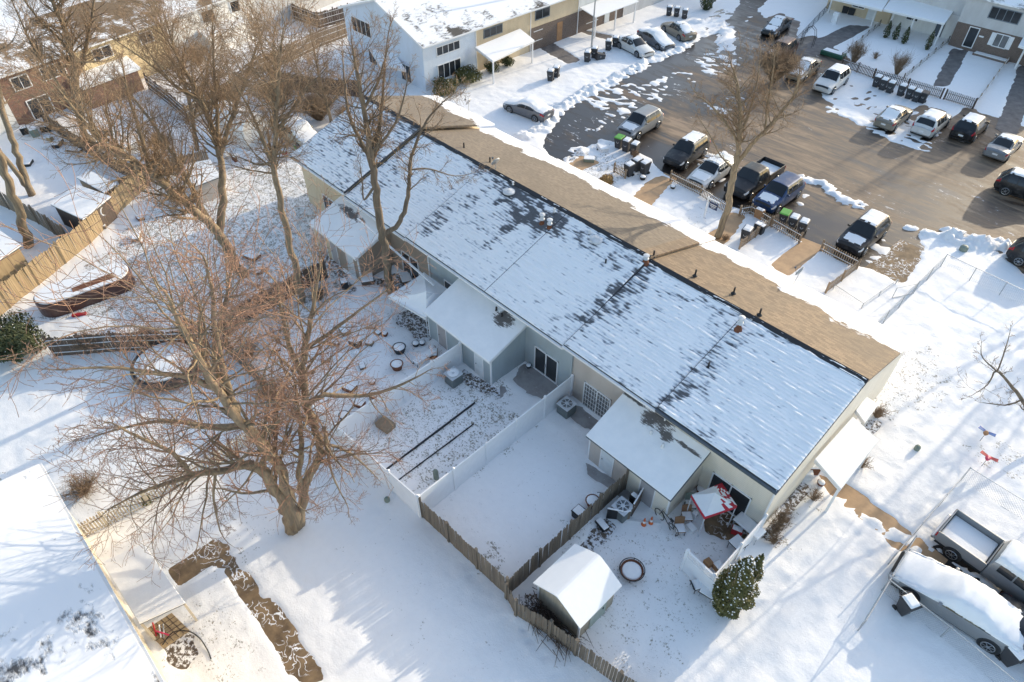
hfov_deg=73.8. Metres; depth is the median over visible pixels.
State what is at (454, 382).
air conditioner
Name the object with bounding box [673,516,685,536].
patio chair
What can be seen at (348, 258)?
door
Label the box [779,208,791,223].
wheeled bin
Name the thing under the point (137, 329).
shrub
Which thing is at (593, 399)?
sliding door
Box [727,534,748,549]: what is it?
patio table
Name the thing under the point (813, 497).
shrub
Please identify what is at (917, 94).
wheeled bin
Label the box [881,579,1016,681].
chain link fence
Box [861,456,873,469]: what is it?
shrub
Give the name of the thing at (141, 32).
window
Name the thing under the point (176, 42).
bare tree
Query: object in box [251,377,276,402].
shrub
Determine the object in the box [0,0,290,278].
bare tree
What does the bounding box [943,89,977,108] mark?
picket fence
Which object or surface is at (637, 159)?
wheeled bin
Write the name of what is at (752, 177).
pickup truck
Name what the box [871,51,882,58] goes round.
shrub
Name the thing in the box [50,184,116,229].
garden shed
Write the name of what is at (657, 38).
sedan
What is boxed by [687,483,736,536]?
pop up canopy
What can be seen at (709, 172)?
sedan
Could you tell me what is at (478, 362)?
door
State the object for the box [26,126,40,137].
yard clutter
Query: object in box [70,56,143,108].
annex
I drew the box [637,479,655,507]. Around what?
door
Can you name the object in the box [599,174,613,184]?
ornamental grass
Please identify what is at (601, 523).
plastic tub
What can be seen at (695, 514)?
plastic bucket
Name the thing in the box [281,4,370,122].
bare tree
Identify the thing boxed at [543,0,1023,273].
parking lot
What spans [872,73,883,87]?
wheeled bin
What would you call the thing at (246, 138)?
utility shed
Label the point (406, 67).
window
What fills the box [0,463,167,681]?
house
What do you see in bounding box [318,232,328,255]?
door
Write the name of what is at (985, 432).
lawn ornament
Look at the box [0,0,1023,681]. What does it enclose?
ground
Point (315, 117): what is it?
shrub
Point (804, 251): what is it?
path
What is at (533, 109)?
sedan
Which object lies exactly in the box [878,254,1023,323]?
chain link fence
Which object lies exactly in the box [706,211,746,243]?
path
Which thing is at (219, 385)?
bare tree
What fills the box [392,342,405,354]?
plant pot
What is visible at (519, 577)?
wooden fence
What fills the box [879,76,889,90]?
wheeled bin
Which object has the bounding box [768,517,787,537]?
shrub
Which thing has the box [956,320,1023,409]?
bare tree
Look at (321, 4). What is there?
townhouse
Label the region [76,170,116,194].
garden shed
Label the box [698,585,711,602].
patio table
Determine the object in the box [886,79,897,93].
wheeled bin
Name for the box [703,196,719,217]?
yard sign
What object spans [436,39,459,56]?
window
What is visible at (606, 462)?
door
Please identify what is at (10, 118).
townhouse
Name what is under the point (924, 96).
wheeled bin
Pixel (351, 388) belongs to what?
yard clutter
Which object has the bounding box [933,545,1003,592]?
paving
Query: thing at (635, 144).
wheeled bin
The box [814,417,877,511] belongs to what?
side porch
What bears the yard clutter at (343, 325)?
on the ground at (396, 588)
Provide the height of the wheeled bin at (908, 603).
1.182 m
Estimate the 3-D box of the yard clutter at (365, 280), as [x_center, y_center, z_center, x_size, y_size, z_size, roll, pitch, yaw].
[-10.384,-4.553,48.879,0.896,0.472,1.494,-10,45,-11]
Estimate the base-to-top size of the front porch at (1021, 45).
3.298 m
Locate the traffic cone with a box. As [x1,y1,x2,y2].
[641,518,645,526]
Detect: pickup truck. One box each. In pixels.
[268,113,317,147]
[724,156,785,200]
[930,509,1023,603]
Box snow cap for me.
[447,368,458,376]
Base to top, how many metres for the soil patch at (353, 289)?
0.090 m
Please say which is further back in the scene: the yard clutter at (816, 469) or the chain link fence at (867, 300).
the chain link fence at (867, 300)
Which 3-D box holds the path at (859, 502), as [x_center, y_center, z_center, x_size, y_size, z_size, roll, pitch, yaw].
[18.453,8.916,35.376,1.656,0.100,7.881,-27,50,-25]
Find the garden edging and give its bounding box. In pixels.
[162,630,211,658]
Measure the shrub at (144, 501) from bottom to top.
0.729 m
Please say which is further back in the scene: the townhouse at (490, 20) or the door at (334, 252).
the townhouse at (490, 20)
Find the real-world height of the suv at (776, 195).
1.875 m
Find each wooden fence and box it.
[0,173,147,315]
[0,192,64,237]
[37,107,149,183]
[41,329,210,356]
[118,148,208,182]
[144,74,189,121]
[184,77,230,118]
[211,326,274,397]
[219,257,327,336]
[233,21,346,88]
[272,70,358,96]
[292,3,347,27]
[418,497,508,591]
[504,581,635,681]
[509,469,628,593]
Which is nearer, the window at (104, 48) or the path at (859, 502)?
the path at (859, 502)
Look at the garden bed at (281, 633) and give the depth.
31.73 m
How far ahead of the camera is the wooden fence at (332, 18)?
84.57 m
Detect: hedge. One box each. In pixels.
[432,77,460,95]
[453,64,483,83]
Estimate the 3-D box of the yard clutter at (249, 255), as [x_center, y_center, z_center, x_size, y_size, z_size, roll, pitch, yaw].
[-19.356,-6.324,50.778,1.194,0.372,0.796,20,48,20]
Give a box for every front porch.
[475,29,533,83]
[827,0,888,25]
[883,0,952,45]
[1014,37,1023,67]
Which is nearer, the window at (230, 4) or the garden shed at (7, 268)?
the garden shed at (7, 268)
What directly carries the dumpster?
on the parking lot
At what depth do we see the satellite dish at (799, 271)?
41.52 m
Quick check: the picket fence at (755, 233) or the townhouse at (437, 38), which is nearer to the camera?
the picket fence at (755, 233)
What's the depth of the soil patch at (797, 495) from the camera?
35.79 m
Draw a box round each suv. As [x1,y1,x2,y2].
[617,104,663,139]
[663,131,710,169]
[752,171,805,213]
[763,36,798,56]
[812,63,850,94]
[835,209,891,256]
[910,108,951,138]
[949,112,990,142]
[993,167,1023,198]
[1006,237,1023,266]
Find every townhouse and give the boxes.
[0,19,73,124]
[0,96,18,134]
[29,0,172,78]
[135,0,261,61]
[255,0,339,29]
[289,95,494,210]
[338,0,478,90]
[343,128,555,278]
[404,159,636,294]
[448,0,533,70]
[483,199,714,385]
[524,0,579,50]
[562,240,801,420]
[577,0,638,38]
[623,0,662,15]
[655,285,913,525]
[826,0,891,24]
[889,0,966,39]
[948,0,1023,63]
[1012,48,1023,65]
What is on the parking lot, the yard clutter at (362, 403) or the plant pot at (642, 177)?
the plant pot at (642, 177)
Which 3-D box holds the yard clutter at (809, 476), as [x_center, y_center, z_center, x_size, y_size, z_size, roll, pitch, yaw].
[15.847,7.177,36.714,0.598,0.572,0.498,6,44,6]
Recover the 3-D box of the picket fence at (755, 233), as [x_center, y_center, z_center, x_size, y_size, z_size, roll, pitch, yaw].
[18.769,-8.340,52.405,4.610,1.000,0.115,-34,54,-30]
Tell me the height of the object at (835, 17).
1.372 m
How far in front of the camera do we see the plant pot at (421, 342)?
44.00 m
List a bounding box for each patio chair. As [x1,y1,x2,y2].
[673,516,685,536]
[681,504,692,521]
[684,492,695,509]
[689,579,702,593]
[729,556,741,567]
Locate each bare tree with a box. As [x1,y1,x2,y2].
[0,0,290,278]
[0,6,35,196]
[0,115,450,587]
[0,149,33,248]
[1,0,120,141]
[104,0,236,150]
[194,0,341,304]
[246,271,325,375]
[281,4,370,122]
[302,2,493,294]
[682,25,830,238]
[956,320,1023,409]
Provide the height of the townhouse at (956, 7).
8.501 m
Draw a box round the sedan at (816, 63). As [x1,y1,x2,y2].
[786,56,821,81]
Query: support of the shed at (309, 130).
on the ground at (396, 588)
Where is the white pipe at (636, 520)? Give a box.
[626,519,659,523]
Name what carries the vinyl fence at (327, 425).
on the ground at (396, 588)
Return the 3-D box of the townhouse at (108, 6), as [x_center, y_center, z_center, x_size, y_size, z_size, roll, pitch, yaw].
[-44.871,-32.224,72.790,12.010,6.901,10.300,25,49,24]
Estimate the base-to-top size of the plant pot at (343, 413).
0.456 m
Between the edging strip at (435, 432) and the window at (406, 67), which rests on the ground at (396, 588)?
the edging strip at (435, 432)
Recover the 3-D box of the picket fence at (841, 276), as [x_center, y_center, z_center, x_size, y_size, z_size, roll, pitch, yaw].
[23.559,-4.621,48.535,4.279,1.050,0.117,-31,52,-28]
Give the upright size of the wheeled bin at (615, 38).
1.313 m
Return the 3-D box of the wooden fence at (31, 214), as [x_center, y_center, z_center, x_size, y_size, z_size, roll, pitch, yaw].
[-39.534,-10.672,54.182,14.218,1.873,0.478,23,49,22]
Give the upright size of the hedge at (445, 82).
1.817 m
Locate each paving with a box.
[570,406,597,429]
[586,463,630,498]
[704,512,748,539]
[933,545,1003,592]
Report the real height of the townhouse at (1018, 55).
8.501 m
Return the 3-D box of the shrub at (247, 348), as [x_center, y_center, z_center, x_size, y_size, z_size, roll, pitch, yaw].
[-16.523,0.389,42.879,2.260,1.758,2.211,14,46,14]
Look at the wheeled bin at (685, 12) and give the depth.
85.89 m
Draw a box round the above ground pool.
[33,263,135,317]
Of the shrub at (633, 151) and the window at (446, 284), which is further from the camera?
the shrub at (633, 151)
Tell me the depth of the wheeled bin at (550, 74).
72.50 m
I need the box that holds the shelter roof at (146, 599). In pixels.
[102,543,197,640]
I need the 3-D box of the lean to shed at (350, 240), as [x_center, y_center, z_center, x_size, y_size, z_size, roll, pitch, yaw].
[-11.753,-7.455,49.770,3.140,3.399,5.970,-34,53,-30]
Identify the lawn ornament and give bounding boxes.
[978,425,995,440]
[980,450,998,464]
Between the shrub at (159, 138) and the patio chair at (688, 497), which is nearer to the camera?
the patio chair at (688, 497)
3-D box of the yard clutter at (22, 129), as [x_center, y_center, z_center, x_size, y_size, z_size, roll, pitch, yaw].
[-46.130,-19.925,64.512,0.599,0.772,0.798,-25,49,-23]
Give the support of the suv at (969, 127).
on the parking lot
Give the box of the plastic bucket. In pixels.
[691,510,699,518]
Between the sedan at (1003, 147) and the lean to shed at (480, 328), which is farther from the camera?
the sedan at (1003, 147)
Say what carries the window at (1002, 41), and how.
in the townhouse at (993, 30)
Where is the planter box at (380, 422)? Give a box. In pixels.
[375,416,395,433]
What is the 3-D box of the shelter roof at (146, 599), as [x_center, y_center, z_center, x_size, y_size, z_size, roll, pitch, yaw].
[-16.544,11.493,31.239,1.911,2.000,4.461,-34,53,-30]
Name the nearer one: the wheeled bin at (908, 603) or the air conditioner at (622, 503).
the wheeled bin at (908, 603)
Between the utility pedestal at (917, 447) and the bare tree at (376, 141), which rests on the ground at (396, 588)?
the utility pedestal at (917, 447)
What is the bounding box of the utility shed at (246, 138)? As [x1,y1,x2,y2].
[212,101,269,148]
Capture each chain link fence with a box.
[797,3,829,40]
[833,279,897,308]
[857,535,917,630]
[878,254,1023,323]
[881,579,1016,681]
[888,467,1023,564]
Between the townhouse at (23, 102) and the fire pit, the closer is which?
the fire pit
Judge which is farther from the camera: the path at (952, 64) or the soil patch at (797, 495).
the path at (952, 64)
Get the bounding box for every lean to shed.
[309,195,393,280]
[423,278,526,385]
[586,392,710,518]
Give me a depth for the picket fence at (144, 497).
34.99 m
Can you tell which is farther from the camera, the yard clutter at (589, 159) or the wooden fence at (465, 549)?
the yard clutter at (589, 159)
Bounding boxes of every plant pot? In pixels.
[338,410,349,418]
[390,359,402,370]
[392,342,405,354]
[412,340,418,346]
[419,340,424,345]
[526,363,531,368]
[585,494,598,508]
[640,175,646,180]
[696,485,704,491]
[817,479,825,486]
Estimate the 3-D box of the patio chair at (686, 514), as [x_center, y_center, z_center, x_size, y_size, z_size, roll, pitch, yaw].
[8.897,8.825,34.694,0.500,1.020,0.620,-1,44,-1]
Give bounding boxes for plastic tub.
[595,517,609,532]
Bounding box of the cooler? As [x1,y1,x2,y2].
[731,524,743,535]
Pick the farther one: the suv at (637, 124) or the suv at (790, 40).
the suv at (790, 40)
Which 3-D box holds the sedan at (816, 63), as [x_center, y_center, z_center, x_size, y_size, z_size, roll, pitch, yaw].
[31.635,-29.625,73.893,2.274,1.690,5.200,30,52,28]
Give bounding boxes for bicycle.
[655,508,678,535]
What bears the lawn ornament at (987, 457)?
on the ground at (396, 588)
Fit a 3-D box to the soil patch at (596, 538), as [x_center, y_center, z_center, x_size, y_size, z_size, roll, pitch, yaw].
[3.689,10.283,33.988,0.943,0.090,5.784,35,54,30]
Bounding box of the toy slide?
[71,312,86,316]
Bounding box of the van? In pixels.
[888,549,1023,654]
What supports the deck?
on the ground at (396, 588)
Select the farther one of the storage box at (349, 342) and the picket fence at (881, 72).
the picket fence at (881, 72)
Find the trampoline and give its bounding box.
[130,341,198,394]
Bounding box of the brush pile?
[519,587,593,665]
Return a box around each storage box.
[348,337,361,348]
[353,350,361,357]
[571,504,585,518]
[685,521,697,533]
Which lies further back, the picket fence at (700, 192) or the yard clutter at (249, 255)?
the picket fence at (700, 192)
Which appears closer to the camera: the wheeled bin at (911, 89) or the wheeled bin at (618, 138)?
the wheeled bin at (618, 138)
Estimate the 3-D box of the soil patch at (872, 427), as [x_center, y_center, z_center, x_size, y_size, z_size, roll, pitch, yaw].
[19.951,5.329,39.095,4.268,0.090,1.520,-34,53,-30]
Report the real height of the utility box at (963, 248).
0.500 m
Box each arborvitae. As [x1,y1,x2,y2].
[711,555,758,619]
[749,553,764,597]
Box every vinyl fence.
[274,374,339,445]
[334,341,462,437]
[335,424,420,516]
[417,374,573,517]
[711,513,767,580]
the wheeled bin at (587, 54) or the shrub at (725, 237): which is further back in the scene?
the wheeled bin at (587, 54)
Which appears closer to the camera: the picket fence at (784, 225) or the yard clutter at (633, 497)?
the yard clutter at (633, 497)
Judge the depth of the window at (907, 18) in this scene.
83.37 m
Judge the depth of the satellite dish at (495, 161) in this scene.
46.77 m
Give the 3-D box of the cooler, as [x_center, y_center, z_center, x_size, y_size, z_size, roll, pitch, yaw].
[11.328,9.540,34.350,0.548,0.472,0.349,19,47,18]
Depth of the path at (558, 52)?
78.66 m
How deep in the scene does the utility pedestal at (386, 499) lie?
35.60 m
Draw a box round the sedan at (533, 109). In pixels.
[503,96,553,122]
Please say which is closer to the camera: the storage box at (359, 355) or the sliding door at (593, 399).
the sliding door at (593, 399)
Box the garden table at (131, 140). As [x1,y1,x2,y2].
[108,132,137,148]
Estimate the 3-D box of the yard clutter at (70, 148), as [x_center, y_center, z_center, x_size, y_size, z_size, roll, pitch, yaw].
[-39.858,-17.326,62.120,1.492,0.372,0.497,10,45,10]
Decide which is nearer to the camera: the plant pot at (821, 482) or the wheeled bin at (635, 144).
the plant pot at (821, 482)
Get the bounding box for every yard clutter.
[18,124,28,134]
[24,159,33,166]
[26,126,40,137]
[39,122,51,132]
[51,138,63,148]
[66,147,82,153]
[131,231,141,241]
[242,250,260,260]
[324,352,331,362]
[338,323,349,335]
[339,277,348,289]
[341,381,356,393]
[354,399,365,407]
[358,361,365,369]
[361,272,373,285]
[398,271,412,284]
[430,348,437,358]
[583,155,594,162]
[597,143,608,152]
[629,492,637,503]
[803,470,813,480]
[811,464,820,475]
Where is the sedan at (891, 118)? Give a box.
[873,105,913,131]
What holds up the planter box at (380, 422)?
on the ground at (396, 588)
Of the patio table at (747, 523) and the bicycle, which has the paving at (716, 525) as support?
the patio table at (747, 523)
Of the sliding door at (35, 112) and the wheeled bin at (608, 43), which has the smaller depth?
the sliding door at (35, 112)
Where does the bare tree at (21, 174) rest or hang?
on the ground at (396, 588)
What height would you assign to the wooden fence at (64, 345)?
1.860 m
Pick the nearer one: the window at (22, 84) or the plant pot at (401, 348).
the plant pot at (401, 348)
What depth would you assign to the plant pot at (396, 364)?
42.33 m
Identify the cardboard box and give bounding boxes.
[703,557,712,567]
[712,559,722,571]
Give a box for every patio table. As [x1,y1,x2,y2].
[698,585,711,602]
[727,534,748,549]
[731,512,765,544]
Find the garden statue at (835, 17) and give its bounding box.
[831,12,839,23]
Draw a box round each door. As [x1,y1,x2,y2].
[25,94,55,119]
[251,126,260,145]
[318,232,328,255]
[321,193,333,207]
[329,241,339,264]
[345,254,356,277]
[401,251,419,278]
[437,324,447,350]
[474,353,483,378]
[534,345,558,384]
[557,21,562,40]
[582,381,611,417]
[588,602,606,628]
[598,449,614,476]
[604,13,609,22]
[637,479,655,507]
[707,471,751,516]
[865,9,874,20]
[935,23,945,36]
[962,26,980,48]
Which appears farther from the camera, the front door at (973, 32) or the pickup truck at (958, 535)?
the front door at (973, 32)
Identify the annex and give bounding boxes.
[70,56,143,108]
[198,16,248,54]
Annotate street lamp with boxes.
[591,0,595,46]
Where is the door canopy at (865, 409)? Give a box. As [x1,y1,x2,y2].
[855,397,877,426]
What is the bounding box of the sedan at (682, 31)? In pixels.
[660,21,696,41]
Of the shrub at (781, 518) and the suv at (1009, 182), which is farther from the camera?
the suv at (1009, 182)
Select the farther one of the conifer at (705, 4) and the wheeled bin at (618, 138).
the conifer at (705, 4)
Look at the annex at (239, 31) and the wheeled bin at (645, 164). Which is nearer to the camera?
the wheeled bin at (645, 164)
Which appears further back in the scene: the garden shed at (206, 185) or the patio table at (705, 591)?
the garden shed at (206, 185)
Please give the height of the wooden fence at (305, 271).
1.878 m
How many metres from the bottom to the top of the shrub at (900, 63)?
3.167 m
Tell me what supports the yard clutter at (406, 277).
on the soil patch at (381, 281)
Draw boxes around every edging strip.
[386,402,474,468]
[399,423,473,479]
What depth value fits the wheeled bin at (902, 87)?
69.90 m
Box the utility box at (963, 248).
[959,244,968,251]
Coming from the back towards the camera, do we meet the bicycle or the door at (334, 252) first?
the door at (334, 252)
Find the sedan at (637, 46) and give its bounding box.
[617,34,654,57]
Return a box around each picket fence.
[77,412,278,534]
[613,162,626,178]
[669,170,725,210]
[738,203,773,225]
[738,215,773,249]
[770,216,803,243]
[819,239,859,267]
[824,258,861,293]
[841,56,945,98]
[842,20,881,54]
[903,36,950,77]
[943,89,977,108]
[976,56,1009,103]
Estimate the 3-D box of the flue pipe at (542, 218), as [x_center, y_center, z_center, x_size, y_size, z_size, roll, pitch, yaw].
[1.921,-7.703,43.502,0.528,0.988,0.528,-34,53,-30]
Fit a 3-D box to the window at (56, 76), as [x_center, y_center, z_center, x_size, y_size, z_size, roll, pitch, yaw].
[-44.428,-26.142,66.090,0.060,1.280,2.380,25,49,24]
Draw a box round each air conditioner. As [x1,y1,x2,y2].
[443,366,462,388]
[556,396,576,418]
[611,496,634,522]
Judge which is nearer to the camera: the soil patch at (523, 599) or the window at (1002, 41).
the soil patch at (523, 599)
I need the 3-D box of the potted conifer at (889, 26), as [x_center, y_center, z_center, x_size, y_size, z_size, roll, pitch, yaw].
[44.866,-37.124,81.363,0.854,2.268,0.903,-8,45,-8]
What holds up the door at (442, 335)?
in the lean to shed at (480, 328)
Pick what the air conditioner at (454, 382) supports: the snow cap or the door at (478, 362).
the snow cap
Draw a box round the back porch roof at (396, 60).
[369,48,405,71]
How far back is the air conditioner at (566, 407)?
39.56 m
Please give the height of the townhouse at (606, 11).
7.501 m
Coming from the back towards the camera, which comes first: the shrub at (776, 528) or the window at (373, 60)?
the window at (373, 60)
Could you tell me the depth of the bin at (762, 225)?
52.63 m
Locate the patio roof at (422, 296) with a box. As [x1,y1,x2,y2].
[388,272,446,340]
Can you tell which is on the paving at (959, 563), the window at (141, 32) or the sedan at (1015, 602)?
the sedan at (1015, 602)
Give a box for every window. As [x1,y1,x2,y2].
[9,73,32,91]
[39,62,67,79]
[92,44,113,60]
[138,32,152,44]
[200,9,215,23]
[229,0,240,13]
[350,15,371,37]
[368,48,377,65]
[401,62,411,83]
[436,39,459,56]
[437,57,460,78]
[444,279,451,288]
[483,23,502,38]
[535,6,549,20]
[905,17,918,21]
[987,6,1022,24]
[987,32,1014,49]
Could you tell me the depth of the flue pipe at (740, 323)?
36.06 m
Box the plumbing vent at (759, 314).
[756,308,761,316]
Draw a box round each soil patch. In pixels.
[165,633,197,668]
[314,242,356,294]
[374,273,403,290]
[395,310,431,342]
[462,369,499,397]
[519,594,570,642]
[580,519,615,551]
[761,481,810,540]
[861,420,881,434]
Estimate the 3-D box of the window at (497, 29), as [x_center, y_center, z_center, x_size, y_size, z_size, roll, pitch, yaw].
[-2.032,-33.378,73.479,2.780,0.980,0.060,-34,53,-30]
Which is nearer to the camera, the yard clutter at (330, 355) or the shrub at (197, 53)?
the yard clutter at (330, 355)
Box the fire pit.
[619,557,644,582]
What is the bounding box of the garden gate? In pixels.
[892,284,915,297]
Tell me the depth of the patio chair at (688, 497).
35.16 m
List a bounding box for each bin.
[365,339,373,346]
[547,68,554,80]
[553,64,559,77]
[584,49,591,61]
[591,45,598,57]
[594,52,605,59]
[605,38,612,50]
[612,35,618,46]
[614,133,624,148]
[622,137,632,151]
[623,160,635,176]
[630,140,640,155]
[631,156,643,171]
[639,159,651,174]
[666,4,672,15]
[674,5,680,16]
[682,7,688,18]
[740,224,753,241]
[753,221,766,234]
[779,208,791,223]
[787,213,800,229]
[797,217,810,234]
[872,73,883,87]
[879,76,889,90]
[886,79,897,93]
[892,591,922,615]
[897,82,908,96]
[905,85,916,99]
[912,88,923,102]
[918,89,930,103]
[995,646,1023,666]
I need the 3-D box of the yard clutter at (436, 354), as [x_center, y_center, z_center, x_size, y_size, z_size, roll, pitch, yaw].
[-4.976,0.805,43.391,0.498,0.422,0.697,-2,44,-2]
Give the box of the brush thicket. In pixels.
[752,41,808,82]
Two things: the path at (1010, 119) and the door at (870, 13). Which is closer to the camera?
the path at (1010, 119)
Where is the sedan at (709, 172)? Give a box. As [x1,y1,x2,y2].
[686,153,733,189]
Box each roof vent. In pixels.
[503,188,514,194]
[589,235,602,243]
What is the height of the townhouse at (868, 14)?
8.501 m
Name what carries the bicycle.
on the ground at (396, 588)
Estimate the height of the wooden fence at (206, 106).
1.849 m
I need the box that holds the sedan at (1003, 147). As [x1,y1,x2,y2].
[982,132,1023,161]
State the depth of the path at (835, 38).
81.48 m
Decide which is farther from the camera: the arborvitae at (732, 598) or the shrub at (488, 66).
the shrub at (488, 66)
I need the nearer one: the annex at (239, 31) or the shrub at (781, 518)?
the shrub at (781, 518)
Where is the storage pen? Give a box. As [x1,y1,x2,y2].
[606,488,643,519]
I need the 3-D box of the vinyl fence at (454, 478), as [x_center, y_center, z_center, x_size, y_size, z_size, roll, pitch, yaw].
[-0.568,5.490,37.414,0.200,2.020,11.753,35,54,30]
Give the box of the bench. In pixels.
[412,348,436,367]
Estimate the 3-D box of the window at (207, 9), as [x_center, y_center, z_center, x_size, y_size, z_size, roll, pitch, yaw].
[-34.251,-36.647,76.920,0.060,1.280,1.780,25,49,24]
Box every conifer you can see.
[700,0,715,10]
[883,20,892,37]
[892,22,901,39]
[900,26,910,43]
[924,30,935,49]
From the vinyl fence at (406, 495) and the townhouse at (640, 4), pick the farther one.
the townhouse at (640, 4)
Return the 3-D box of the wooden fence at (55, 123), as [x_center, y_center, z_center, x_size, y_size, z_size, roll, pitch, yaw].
[-38.195,-17.624,61.417,18.435,1.778,0.681,29,51,26]
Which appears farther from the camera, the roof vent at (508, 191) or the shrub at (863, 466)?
the roof vent at (508, 191)
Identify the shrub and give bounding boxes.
[0,309,49,362]
[56,467,105,507]
[68,317,105,356]
[126,318,162,347]
[141,493,151,506]
[146,129,173,148]
[184,44,207,62]
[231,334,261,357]
[247,74,298,106]
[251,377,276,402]
[285,80,344,120]
[309,283,329,299]
[331,98,358,119]
[484,61,499,72]
[499,56,514,66]
[630,148,639,157]
[722,233,731,239]
[767,532,783,544]
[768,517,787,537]
[771,505,795,528]
[807,486,824,501]
[846,34,869,62]
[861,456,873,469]
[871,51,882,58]
[872,400,895,418]
[889,48,917,74]
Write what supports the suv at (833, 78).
on the parking lot
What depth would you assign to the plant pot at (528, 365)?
42.59 m
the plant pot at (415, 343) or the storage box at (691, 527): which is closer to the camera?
the storage box at (691, 527)
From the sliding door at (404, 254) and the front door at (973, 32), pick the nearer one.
the sliding door at (404, 254)
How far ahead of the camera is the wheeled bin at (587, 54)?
76.18 m
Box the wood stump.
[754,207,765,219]
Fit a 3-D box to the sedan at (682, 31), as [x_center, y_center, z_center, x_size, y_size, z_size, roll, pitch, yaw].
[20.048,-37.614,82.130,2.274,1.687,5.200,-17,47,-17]
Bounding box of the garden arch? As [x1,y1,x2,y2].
[801,25,816,47]
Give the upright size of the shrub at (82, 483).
1.317 m
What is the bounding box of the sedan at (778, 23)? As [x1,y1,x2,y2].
[761,15,792,36]
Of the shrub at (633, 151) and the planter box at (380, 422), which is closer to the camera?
the planter box at (380, 422)
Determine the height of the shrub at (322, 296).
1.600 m
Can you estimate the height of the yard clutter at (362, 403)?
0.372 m
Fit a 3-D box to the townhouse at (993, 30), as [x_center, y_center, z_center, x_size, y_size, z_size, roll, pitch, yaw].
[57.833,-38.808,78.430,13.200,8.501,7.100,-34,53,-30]
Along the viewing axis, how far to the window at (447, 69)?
71.89 m
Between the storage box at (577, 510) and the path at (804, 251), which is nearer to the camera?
the storage box at (577, 510)
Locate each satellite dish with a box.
[491,157,499,169]
[793,266,803,283]
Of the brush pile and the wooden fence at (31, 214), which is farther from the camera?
the wooden fence at (31, 214)
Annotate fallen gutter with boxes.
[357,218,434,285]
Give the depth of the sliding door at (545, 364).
41.43 m
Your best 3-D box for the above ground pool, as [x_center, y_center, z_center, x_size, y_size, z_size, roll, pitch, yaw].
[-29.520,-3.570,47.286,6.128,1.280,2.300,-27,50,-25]
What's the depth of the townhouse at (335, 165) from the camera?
52.79 m
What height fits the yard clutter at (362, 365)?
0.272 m
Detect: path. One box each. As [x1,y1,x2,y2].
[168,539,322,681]
[541,43,579,63]
[569,156,598,169]
[583,31,611,38]
[633,173,675,205]
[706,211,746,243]
[771,238,826,274]
[792,25,868,56]
[819,475,947,564]
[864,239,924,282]
[934,48,967,86]
[995,66,1023,134]
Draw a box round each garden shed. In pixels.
[0,231,27,286]
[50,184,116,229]
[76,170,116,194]
[185,159,218,202]
[533,544,621,637]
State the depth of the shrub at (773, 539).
33.80 m
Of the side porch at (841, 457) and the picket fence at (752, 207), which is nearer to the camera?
the side porch at (841, 457)
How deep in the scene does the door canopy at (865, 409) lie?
37.21 m
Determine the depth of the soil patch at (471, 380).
41.78 m
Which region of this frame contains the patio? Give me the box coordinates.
[500,364,557,398]
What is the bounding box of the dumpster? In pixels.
[820,48,846,59]
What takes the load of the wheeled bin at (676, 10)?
on the ground at (396, 588)
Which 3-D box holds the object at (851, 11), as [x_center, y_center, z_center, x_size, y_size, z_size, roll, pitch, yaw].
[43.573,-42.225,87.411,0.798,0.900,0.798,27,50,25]
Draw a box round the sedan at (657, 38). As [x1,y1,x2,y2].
[637,27,674,50]
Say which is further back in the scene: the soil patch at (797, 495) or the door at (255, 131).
the door at (255, 131)
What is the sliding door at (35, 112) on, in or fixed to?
in the townhouse at (23, 102)
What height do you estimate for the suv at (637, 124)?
1.875 m
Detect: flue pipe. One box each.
[539,212,544,224]
[547,218,552,229]
[643,253,649,265]
[734,315,745,332]
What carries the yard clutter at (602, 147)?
on the parking lot
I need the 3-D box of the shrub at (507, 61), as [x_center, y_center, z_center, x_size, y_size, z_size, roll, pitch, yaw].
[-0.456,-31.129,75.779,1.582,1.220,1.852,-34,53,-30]
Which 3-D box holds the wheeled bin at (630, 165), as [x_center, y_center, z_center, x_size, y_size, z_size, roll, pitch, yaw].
[10.126,-14.813,58.848,0.948,1.313,0.733,-29,51,-27]
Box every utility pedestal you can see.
[384,496,389,502]
[433,469,438,480]
[914,444,920,451]
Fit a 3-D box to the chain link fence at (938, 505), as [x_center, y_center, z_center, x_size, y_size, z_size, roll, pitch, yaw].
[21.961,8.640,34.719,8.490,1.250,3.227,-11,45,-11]
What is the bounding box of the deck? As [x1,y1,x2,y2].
[148,613,189,648]
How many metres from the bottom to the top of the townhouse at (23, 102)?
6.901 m
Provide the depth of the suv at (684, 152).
59.99 m
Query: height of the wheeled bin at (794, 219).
1.313 m
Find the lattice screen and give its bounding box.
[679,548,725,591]
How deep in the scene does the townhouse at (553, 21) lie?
79.10 m

